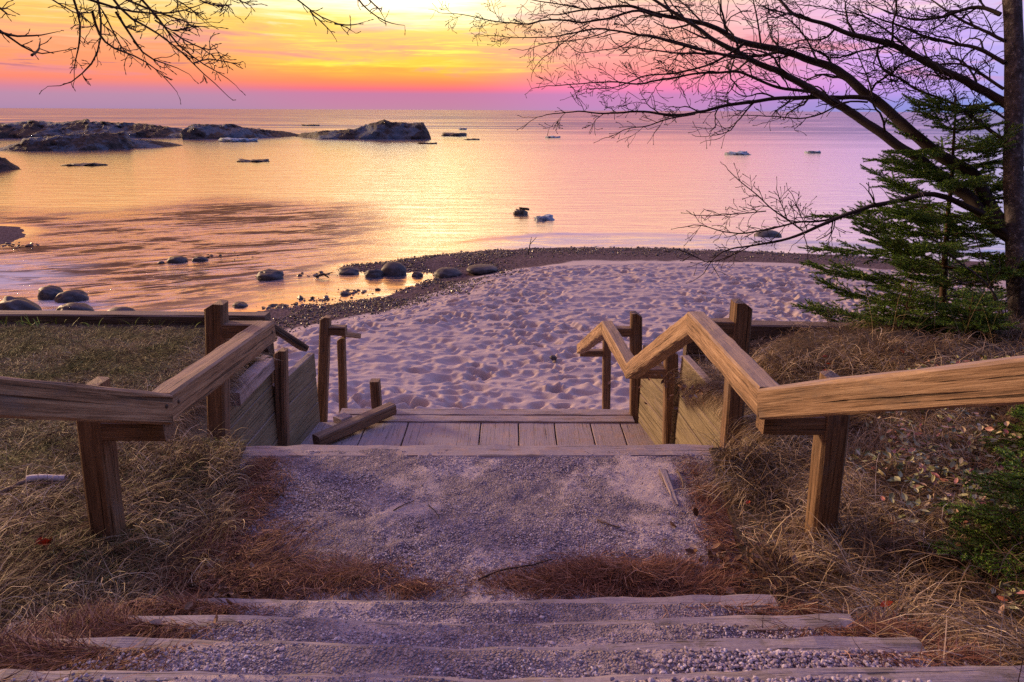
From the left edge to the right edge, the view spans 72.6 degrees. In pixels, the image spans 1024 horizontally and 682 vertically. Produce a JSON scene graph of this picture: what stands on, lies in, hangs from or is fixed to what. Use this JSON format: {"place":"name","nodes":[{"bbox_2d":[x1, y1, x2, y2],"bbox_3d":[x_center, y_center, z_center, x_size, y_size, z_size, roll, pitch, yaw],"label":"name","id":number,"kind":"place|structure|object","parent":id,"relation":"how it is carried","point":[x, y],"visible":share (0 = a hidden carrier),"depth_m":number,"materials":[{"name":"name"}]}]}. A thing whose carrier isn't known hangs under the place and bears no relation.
{"place":"outdoors","nodes":[
{"label":"outdoors","id":0,"kind":"place"},
{"bbox_2d":[0,0,76,59],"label":"overhanging branch","id":1,"kind":"object","parent":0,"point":[8,35],"visible":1,"depth_m":3.00,"materials":[{"name":"brown plant"}]},
{"bbox_2d":[0,321,273,627],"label":"grass bank ground","id":2,"kind":"structure","parent":0,"point":[73,326],"depth_m":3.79,"materials":[{"name":"brown plant"}]},
{"bbox_2d":[0,478,26,493],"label":"stick","id":3,"kind":"object","parent":2,"relation":"on","point":[21,482],"visible":0.78,"depth_m":3.28,"materials":[{"name":"wood"}]},
{"bbox_2d":[0,422,71,590],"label":"grass stalks","id":4,"kind":"object","parent":2,"relation":"on","point":[26,501],"depth_m":2.88,"materials":[{"name":"beige plant"}]},
{"bbox_2d":[21,482,58,487],"bbox_3d":[-2.238,0.682,3.313,0.162,0.026,0.015,-5,19,-15],"label":"stick","id":5,"kind":"object","parent":2,"relation":"on","point":[44,483],"visible":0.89,"depth_m":3.31,"materials":[{"name":"wood"}]},
{"bbox_2d":[26,474,66,483],"bbox_3d":[-2.242,0.663,3.354,0.166,0.050,0.044,-4,19,-14],"label":"birch stick","id":6,"kind":"object","parent":2,"relation":"on","point":[35,478],"visible":0.86,"depth_m":3.34,"materials":[{"name":"white wood"}]},
{"bbox_2d":[50,472,70,492],"bbox_3d":[-2.164,0.677,3.360,0.029,0.022,0.179,-1,18,-4],"label":"stick","id":7,"kind":"object","parent":2,"relation":"on","point":[62,482],"visible":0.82,"depth_m":3.33,"materials":[{"name":"brown wood"}]},
{"bbox_2d":[0,313,243,326],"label":"fresh shoots","id":8,"kind":"object","parent":2,"relation":"on","point":[17,323],"visible":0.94,"depth_m":5.89,"materials":[{"name":"green plant"}]},
{"bbox_2d":[0,468,254,638],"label":"thatch","id":9,"kind":"object","parent":2,"relation":"on","point":[54,542],"visible":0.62,"depth_m":2.88,"materials":[{"name":"brown plant"}]},
{"bbox_2d":[0,419,273,667],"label":"dry grass","id":10,"kind":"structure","parent":2,"relation":"on","point":[163,458],"depth_m":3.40,"materials":[{"name":"brown plant"}]},
{"bbox_2d":[43,340,280,454],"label":"dry grass","id":11,"kind":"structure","parent":2,"relation":"on","point":[257,359],"depth_m":4.41,"materials":[{"name":"brown plant"}]},
{"bbox_2d":[152,330,186,344],"bbox_3d":[-2.765,-0.032,5.605,0.565,0.016,0.017,14,23,36],"label":"twig","id":12,"kind":"object","parent":2,"relation":"on","point":[167,336],"visible":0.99,"depth_m":5.60,"materials":[{"name":"brown wood"}]},
{"bbox_2d":[0,299,360,542],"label":"handrail","id":13,"kind":"object","parent":2,"relation":"on","point":[102,413],"visible":0.81,"depth_m":2.90,"materials":[{"name":"brown wood"}]},
{"bbox_2d":[148,362,261,443],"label":"dry grass","id":14,"kind":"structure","parent":2,"relation":"on","point":[197,410],"depth_m":4.29,"materials":[{"name":"brown plant"}]},
{"bbox_2d":[177,353,319,445],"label":"retaining wall","id":15,"kind":"structure","parent":2,"relation":"on","point":[256,411],"depth_m":5.71,"materials":[{"name":"brown wood"}]},
{"bbox_2d":[230,358,274,405],"bbox_3d":[-1.951,0.295,5.195,0.123,0.102,0.771,0,17,-1],"label":"capping timber","id":16,"kind":"object","parent":15,"relation":"on","point":[266,370],"visible":0.77,"depth_m":5.13,"materials":[{"name":"grey wood"}]},
{"bbox_2d":[267,319,308,351],"bbox_3d":[-2.035,-0.048,6.246,0.103,0.063,0.551,11,-20,29],"label":"capping board","id":17,"kind":"object","parent":15,"relation":"on","point":[292,340],"visible":0.79,"depth_m":6.26,"materials":[{"name":"brown wood"}]},
{"bbox_2d":[39,0,267,103],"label":"overhanging branch","id":18,"kind":"object","parent":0,"point":[154,13],"visible":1,"depth_m":3.25,"materials":[{"name":"brown plant"}]},
{"bbox_2d":[333,412,351,423],"bbox_3d":[-1.622,0.747,6.680,0.133,0.062,0.129,15,23,37],"label":"wood block","id":19,"kind":"object","parent":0,"point":[341,417],"depth_m":6.66,"materials":[{"name":"wood"}]},
{"bbox_2d":[297,0,405,40],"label":"overhanging branch","id":20,"kind":"object","parent":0,"point":[343,25],"visible":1,"depth_m":3.11,"materials":[{"name":"brown plant"}]},
{"bbox_2d":[1,448,997,681],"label":"gravel path","id":21,"kind":"structure","parent":0,"point":[376,659],"depth_m":2.98,"materials":[{"name":"grey gravel"}]},
{"bbox_2d":[0,672,159,681],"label":"gravel","id":22,"kind":"structure","parent":21,"relation":"on","point":[103,678],"depth_m":1.69,"materials":[{"name":"grey gravel"}]},
{"bbox_2d":[12,641,306,673],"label":"gravel","id":23,"kind":"structure","parent":21,"relation":"on","point":[195,664],"depth_m":1.90,"materials":[{"name":"grey gravel"}]},
{"bbox_2d":[257,483,283,495],"bbox_3d":[-1.228,0.754,3.531,0.207,0.011,0.012,12,22,32],"label":"twig","id":24,"kind":"object","parent":21,"relation":"on","point":[271,490],"visible":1,"depth_m":3.52,"materials":[{"name":"brown wood"}]},
{"bbox_2d":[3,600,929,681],"bbox_3d":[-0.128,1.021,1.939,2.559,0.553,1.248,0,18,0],"label":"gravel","id":25,"kind":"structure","parent":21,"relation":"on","point":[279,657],"depth_m":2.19,"materials":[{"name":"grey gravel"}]},
{"bbox_2d":[7,636,926,656],"bbox_3d":[-0.174,0.953,2.014,2.700,0.186,0.116,0,18,0],"label":"step timber","id":26,"kind":"object","parent":21,"relation":"on","point":[829,643],"visible":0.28,"depth_m":2.01,"materials":[{"name":"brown wood"}]},
{"bbox_2d":[158,594,778,609],"bbox_3d":[-0.165,1.037,2.584,2.280,0.173,0.116,0,18,-1],"label":"step timber","id":27,"kind":"object","parent":21,"relation":"on","point":[693,599],"visible":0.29,"depth_m":2.58,"materials":[{"name":"grey wood"}]},
{"bbox_2d":[242,444,712,457],"bbox_3d":[-0.198,0.690,4.004,2.730,0.148,0.159,0,18,-1],"label":"landing edge timber","id":28,"kind":"object","parent":21,"relation":"on","point":[500,451],"visible":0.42,"depth_m":3.98,"materials":[{"name":"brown wood"}]},
{"bbox_2d":[108,613,855,632],"bbox_3d":[-0.114,0.998,2.295,2.460,0.187,0.118,0,18,0],"label":"step timber","id":29,"kind":"object","parent":21,"relation":"on","point":[802,622],"visible":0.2,"depth_m":2.29,"materials":[{"name":"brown wood"}]},
{"bbox_2d":[0,448,1021,681],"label":"pine needles","id":30,"kind":"object","parent":21,"relation":"on","point":[657,581],"visible":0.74,"depth_m":2.82,"materials":[{"name":"brown plant"}]},
{"bbox_2d":[729,585,764,594],"bbox_3d":[0.888,1.003,2.762,0.263,0.036,0.014,-5,19,-15],"label":"twig","id":31,"kind":"object","parent":30,"relation":"on","point":[747,591],"visible":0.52,"depth_m":2.77,"materials":[{"name":"brown wood"}]},
{"bbox_2d":[0,665,1023,681],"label":"step timber","id":32,"kind":"object","parent":21,"relation":"on","point":[961,674],"visible":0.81,"depth_m":1.74,"materials":[{"name":"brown wood"}]},
{"bbox_2d":[479,559,552,579],"bbox_3d":[0.014,0.959,2.942,0.339,0.015,0.030,-7,20,-21],"label":"twig","id":33,"kind":"object","parent":21,"relation":"on","point":[515,568],"visible":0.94,"depth_m":2.94,"materials":[{"name":"brown wood"}]},
{"bbox_2d":[597,519,620,527],"bbox_3d":[0.452,0.856,3.266,0.122,0.015,0.017,11,21,30],"label":"twig","id":34,"kind":"object","parent":21,"relation":"on","point":[599,520],"visible":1,"depth_m":3.26,"materials":[{"name":"brown wood"}]},
{"bbox_2d":[658,469,678,504],"bbox_3d":[0.814,0.751,3.595,0.052,0.016,0.336,0,20,-1],"label":"board scrap","id":35,"kind":"object","parent":21,"relation":"on","point":[664,474],"visible":1,"depth_m":3.62,"materials":[{"name":"grey wood"}]},
{"bbox_2d":[642,622,862,648],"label":"gravel","id":36,"kind":"structure","parent":21,"relation":"on","point":[752,635],"depth_m":2.22,"materials":[{"name":"grey gravel"}]},
{"bbox_2d":[545,646,982,681],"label":"gravel","id":37,"kind":"structure","parent":21,"relation":"on","point":[790,656],"depth_m":1.93,"materials":[{"name":"grey gravel"}]},
{"bbox_2d":[610,661,931,681],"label":"gravel","id":38,"kind":"structure","parent":21,"relation":"on","point":[807,678],"depth_m":1.69,"materials":[{"name":"grey gravel"}]},
{"bbox_2d":[0,108,1004,311],"bbox_3d":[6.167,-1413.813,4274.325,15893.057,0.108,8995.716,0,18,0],"label":"lake water","id":39,"kind":"structure","parent":0,"point":[117,228],"depth_m":39.35,"materials":[{"name":"orange liquid"}]},
{"bbox_2d":[0,157,20,169],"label":"boulder","id":40,"kind":"object","parent":39,"relation":"on","point":[5,164],"visible":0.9,"depth_m":53.80,"materials":[{"name":"grey stone"}]},
{"bbox_2d":[37,285,62,299],"bbox_3d":[-11.644,-1.126,17.576,0.637,0.542,0.520,1,18,3],"label":"boulder","id":41,"kind":"object","parent":39,"relation":"in","point":[49,292],"visible":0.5,"depth_m":17.37,"materials":[{"name":"grey stone"}]},
{"bbox_2d":[54,289,88,302],"bbox_3d":[-10.967,-1.052,17.358,0.741,0.455,0.581,-5,19,-16],"label":"boulder","id":42,"kind":"object","parent":39,"relation":"in","point":[70,296],"visible":0.7,"depth_m":17.18,"materials":[{"name":"grey stone"}]},
{"bbox_2d":[56,302,93,310],"bbox_3d":[-10.178,-0.661,16.217,0.871,0.501,0.661,-4,19,-12],"label":"boulder","id":43,"kind":"object","parent":39,"relation":"in","point":[77,306],"visible":0.41,"depth_m":16.04,"materials":[{"name":"grey stone"}]},
{"bbox_2d":[62,163,106,165],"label":"ice floe","id":44,"kind":"object","parent":39,"relation":"on","point":[86,164],"visible":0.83,"depth_m":57.83,"materials":[{"name":"white ice"}]},
{"bbox_2d":[0,131,181,150],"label":"rock outcrop","id":45,"kind":"object","parent":39,"relation":"on","point":[105,140],"visible":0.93,"depth_m":79.84,"materials":[{"name":"rock"}]},
{"bbox_2d":[0,119,182,137],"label":"rock outcrop","id":46,"kind":"object","parent":39,"relation":"on","point":[28,129],"visible":0.93,"depth_m":113.16,"materials":[{"name":"grey stone"}]},
{"bbox_2d":[108,307,134,310],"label":"boulder","id":47,"kind":"object","parent":39,"relation":"in","point":[121,309],"visible":0.25,"depth_m":15.70,"materials":[{"name":"grey stone"}]},
{"bbox_2d":[167,256,187,262],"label":"boulder","id":48,"kind":"object","parent":39,"relation":"in","point":[178,259],"visible":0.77,"depth_m":21.59,"materials":[{"name":"grey stone"}]},
{"bbox_2d":[2,242,380,309],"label":"pebbles","id":49,"kind":"object","parent":39,"relation":"in","point":[299,297],"visible":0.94,"depth_m":17.67,"materials":[{"name":"grey stone"}]},
{"bbox_2d":[192,256,207,261],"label":"boulder","id":50,"kind":"object","parent":39,"relation":"in","point":[198,258],"visible":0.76,"depth_m":21.80,"materials":[{"name":"grey stone"}]},
{"bbox_2d":[218,137,257,141],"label":"ice floe","id":51,"kind":"object","parent":39,"relation":"on","point":[227,139],"visible":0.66,"depth_m":100.97,"materials":[{"name":"white ice"}]},
{"bbox_2d":[181,124,297,138],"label":"rock outcrop","id":52,"kind":"object","parent":39,"relation":"on","point":[203,131],"visible":0.91,"depth_m":112.13,"materials":[{"name":"grey stone"}]},
{"bbox_2d":[232,301,247,307],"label":"boulder","id":53,"kind":"object","parent":39,"relation":"in","point":[239,304],"visible":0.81,"depth_m":16.80,"materials":[{"name":"grey stone"}]},
{"bbox_2d":[237,158,269,161],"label":"ice floe","id":54,"kind":"object","parent":39,"relation":"on","point":[253,160],"visible":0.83,"depth_m":62.97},
{"bbox_2d":[315,272,332,277],"bbox_3d":[-5.329,-1.863,19.691,0.483,0.136,0.226,0,18,0],"label":"driftwood","id":55,"kind":"object","parent":39,"relation":"on","point":[322,274],"visible":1,"depth_m":19.67,"materials":[{"name":"brown wood"}]},
{"bbox_2d":[296,119,430,138],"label":"rock outcrop","id":56,"kind":"object","parent":39,"relation":"on","point":[384,129],"visible":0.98,"depth_m":112.45,"materials":[{"name":"grey stone"}]},
{"bbox_2d":[417,142,436,143],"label":"ice floe","id":57,"kind":"object","parent":39,"relation":"on","point":[426,143],"visible":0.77,"depth_m":97.17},
{"bbox_2d":[441,132,466,135],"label":"ice floe","id":58,"kind":"object","parent":39,"relation":"on","point":[452,134],"visible":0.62,"depth_m":126.36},
{"bbox_2d":[513,209,527,214],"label":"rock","id":59,"kind":"object","parent":39,"relation":"on","point":[518,211],"visible":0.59,"depth_m":31.91,"materials":[{"name":"grey stone"}]},
{"bbox_2d":[534,214,554,220],"bbox_3d":[1.402,-5.346,30.479,0.932,0.363,0.749,0,18,0],"label":"ice floe","id":60,"kind":"object","parent":39,"relation":"on","point":[546,217],"visible":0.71,"depth_m":30.28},
{"bbox_2d":[545,136,560,137],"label":"ice floe","id":61,"kind":"object","parent":39,"relation":"on","point":[552,136],"visible":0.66,"depth_m":120.43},
{"bbox_2d":[724,151,750,154],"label":"ice floe","id":62,"kind":"object","parent":39,"relation":"on","point":[737,153],"visible":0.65,"depth_m":76.20,"materials":[{"name":"white ice"}]},
{"bbox_2d":[755,230,781,237],"bbox_3d":[9.619,-3.901,26.179,1.023,0.534,0.800,-1,18,-3],"label":"boulder","id":63,"kind":"object","parent":39,"relation":"in","point":[772,233],"visible":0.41,"depth_m":25.89,"materials":[{"name":"grey stone"}]},
{"bbox_2d":[804,150,820,152],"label":"ice floe","id":64,"kind":"object","parent":39,"relation":"on","point":[819,151],"visible":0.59,"depth_m":79.76,"materials":[{"name":"grey ice"}]},
{"bbox_2d":[0,226,1005,288],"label":"shore ground","id":65,"kind":"structure","parent":0,"point":[13,233],"depth_m":21.34,"materials":[{"name":"gravel"}]},
{"bbox_2d":[0,296,41,309],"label":"boulder","id":66,"kind":"object","parent":65,"relation":"on","point":[13,303],"visible":0.36,"depth_m":15.32,"materials":[{"name":"grey stone"}]},
{"bbox_2d":[0,310,274,434],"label":"retaining wall","id":67,"kind":"structure","parent":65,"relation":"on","point":[121,317],"depth_m":6.00,"materials":[{"name":"brown wood"}]},
{"bbox_2d":[255,269,283,279],"bbox_3d":[-6.856,-1.799,19.737,0.685,0.452,0.710,-16,24,-40],"label":"boulder","id":68,"kind":"object","parent":65,"relation":"on","point":[270,274],"visible":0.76,"depth_m":19.54,"materials":[{"name":"grey stone"}]},
{"bbox_2d":[338,266,358,274],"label":"boulder","id":69,"kind":"object","parent":65,"relation":"on","point":[348,270],"visible":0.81,"depth_m":20.24,"materials":[{"name":"grey stone"}]},
{"bbox_2d":[364,268,383,277],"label":"boulder","id":70,"kind":"object","parent":65,"relation":"on","point":[373,273],"visible":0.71,"depth_m":19.86,"materials":[{"name":"grey stone"}]},
{"bbox_2d":[412,271,422,276],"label":"boulder","id":71,"kind":"object","parent":65,"relation":"on","point":[417,274],"visible":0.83,"depth_m":19.94,"materials":[{"name":"grey stone"}]},
{"bbox_2d":[433,267,461,277],"bbox_3d":[-1.845,-1.883,20.050,0.829,0.477,0.685,-1,18,-4],"label":"boulder","id":72,"kind":"object","parent":65,"relation":"on","point":[447,272],"visible":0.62,"depth_m":19.81,"materials":[{"name":"grey stone"}]},
{"bbox_2d":[466,264,497,274],"bbox_3d":[-0.863,-2.054,19.986,0.902,0.261,0.751,-5,19,-15],"label":"boulder","id":73,"kind":"object","parent":65,"relation":"on","point":[479,269],"visible":0.98,"depth_m":19.74,"materials":[{"name":"grey stone"}]},
{"bbox_2d":[268,246,888,340],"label":"pebbles","id":74,"kind":"object","parent":65,"relation":"on","point":[479,253],"visible":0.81,"depth_m":20.57,"materials":[{"name":"grey gravel"}]},
{"bbox_2d":[381,262,406,275],"bbox_3d":[-3.446,-2.012,20.328,0.747,0.611,0.611,4,19,12],"label":"boulder","id":75,"kind":"object","parent":74,"relation":"on","point":[393,269],"visible":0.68,"depth_m":20.09,"materials":[{"name":"grey stone"}]},
{"bbox_2d":[683,320,864,444],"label":"retaining wall","id":76,"kind":"structure","parent":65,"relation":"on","point":[770,329],"depth_m":5.89,"materials":[{"name":"brown wood"}]},
{"bbox_2d":[0,0,1023,111],"label":"sky","id":77,"kind":"structure","parent":0,"point":[291,62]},
{"bbox_2d":[257,262,1007,445],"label":"beach","id":78,"kind":"structure","parent":0,"point":[498,343],"depth_m":13.48,"materials":[{"name":"beige sand"}]},
{"bbox_2d":[300,408,654,445],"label":"deck","id":79,"kind":"structure","parent":78,"relation":"on","point":[452,426],"depth_m":6.56,"materials":[{"name":"brown wood"}]},
{"bbox_2d":[312,402,396,444],"bbox_3d":[-1.442,0.767,6.449,0.113,0.113,0.870,16,26,38],"label":"fallen rail","id":80,"kind":"object","parent":79,"relation":"on","point":[340,430],"visible":0.99,"depth_m":6.38,"materials":[{"name":"brown wood"}]},
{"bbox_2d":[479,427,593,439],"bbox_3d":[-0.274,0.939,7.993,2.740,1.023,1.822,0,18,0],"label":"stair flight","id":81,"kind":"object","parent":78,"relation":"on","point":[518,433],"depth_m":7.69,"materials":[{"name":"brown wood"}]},
{"bbox_2d":[369,378,381,408],"bbox_3d":[-1.354,0.652,6.983,0.093,0.557,0.103,-1,18,0],"label":"broken post","id":82,"kind":"object","parent":81,"relation":"on","point":[375,392],"visible":0.47,"depth_m":6.90,"materials":[{"name":"brown wood"}]},
{"bbox_2d":[549,355,556,360],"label":"stone","id":83,"kind":"object","parent":78,"relation":"on","point":[553,357],"visible":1,"depth_m":11.51,"materials":[{"name":"grey stone"}]},
{"bbox_2d":[665,302,1023,681],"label":"grass bank ground","id":84,"kind":"structure","parent":0,"point":[752,508],"depth_m":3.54,"materials":[{"name":"brown plant"}]},
{"bbox_2d":[35,349,903,606],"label":"red leaves","id":85,"kind":"object","parent":84,"relation":"on","point":[45,541],"visible":0.86,"depth_m":2.80,"materials":[{"name":"red plant"}]},
{"bbox_2d":[0,361,1019,635],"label":"dead leaves","id":86,"kind":"object","parent":84,"relation":"on","point":[222,591],"visible":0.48,"depth_m":2.86,"materials":[{"name":"brown plant"}]},
{"bbox_2d":[667,364,721,418],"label":"dry grass","id":87,"kind":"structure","parent":84,"relation":"on","point":[708,384],"depth_m":5.12,"materials":[{"name":"brown plant"}]},
{"bbox_2d":[638,345,761,446],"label":"retaining wall","id":88,"kind":"structure","parent":84,"relation":"on","point":[686,417],"depth_m":5.61,"materials":[{"name":"brown wood"}]},
{"bbox_2d":[429,0,1023,326],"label":"bare tree","id":89,"kind":"object","parent":84,"relation":"on","point":[1010,234],"visible":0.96,"depth_m":5.94,"materials":[{"name":"brown plant"}]},
{"bbox_2d":[694,371,808,457],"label":"dry grass","id":90,"kind":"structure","parent":84,"relation":"on","point":[748,411],"depth_m":4.19,"materials":[{"name":"brown plant"}]},
{"bbox_2d":[667,343,852,454],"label":"dry grass","id":91,"kind":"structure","parent":84,"relation":"on","point":[745,406],"depth_m":4.93,"materials":[{"name":"brown plant"}]},
{"bbox_2d":[577,299,1023,542],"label":"handrail","id":92,"kind":"object","parent":84,"relation":"on","point":[825,406],"visible":0.89,"depth_m":2.91,"materials":[{"name":"brown wood"}]},
{"bbox_2d":[716,254,1023,580],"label":"grass stalks","id":93,"kind":"object","parent":84,"relation":"on","point":[906,353],"depth_m":4.83,"materials":[{"name":"brown plant"}]},
{"bbox_2d":[844,278,958,336],"bbox_3d":[3.120,-0.148,5.565,1.022,0.726,1.015,0,18,0],"label":"spruce","id":94,"kind":"object","parent":84,"relation":"on","point":[909,309],"visible":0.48,"depth_m":5.46,"materials":[{"name":"green plant"}]},
{"bbox_2d":[791,92,1023,331],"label":"spruce","id":95,"kind":"object","parent":84,"relation":"on","point":[901,247],"visible":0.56,"depth_m":5.75,"materials":[{"name":"green plant"}]},
{"bbox_2d":[845,347,1023,614],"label":"groundcover leaves","id":96,"kind":"object","parent":84,"relation":"on","point":[933,475],"visible":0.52,"depth_m":3.40,"materials":[{"name":"green plant"}]},
{"bbox_2d":[878,186,1021,319],"bbox_3d":[3.470,-0.601,5.589,1.141,1.238,0.399,9,20,26],"label":"bare sapling","id":97,"kind":"object","parent":84,"relation":"on","point":[982,280],"visible":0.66,"depth_m":5.47,"materials":[{"name":"brown plant"}]},
{"bbox_2d":[901,290,1020,340],"bbox_3d":[3.474,-0.084,5.418,1.002,0.631,0.889,13,22,35],"label":"spruce","id":98,"kind":"object","parent":84,"relation":"on","point":[981,312],"visible":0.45,"depth_m":5.24,"materials":[{"name":"green plant"}]},
{"bbox_2d":[919,445,1023,604],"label":"spruce","id":99,"kind":"object","parent":84,"relation":"on","point":[1010,483],"visible":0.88,"depth_m":2.71,"materials":[{"name":"green plant"}]},
{"bbox_2d":[966,404,1023,470],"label":"spruce","id":100,"kind":"object","parent":84,"relation":"on","point":[1020,415],"visible":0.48,"depth_m":3.50,"materials":[{"name":"green plant"}]}
]}

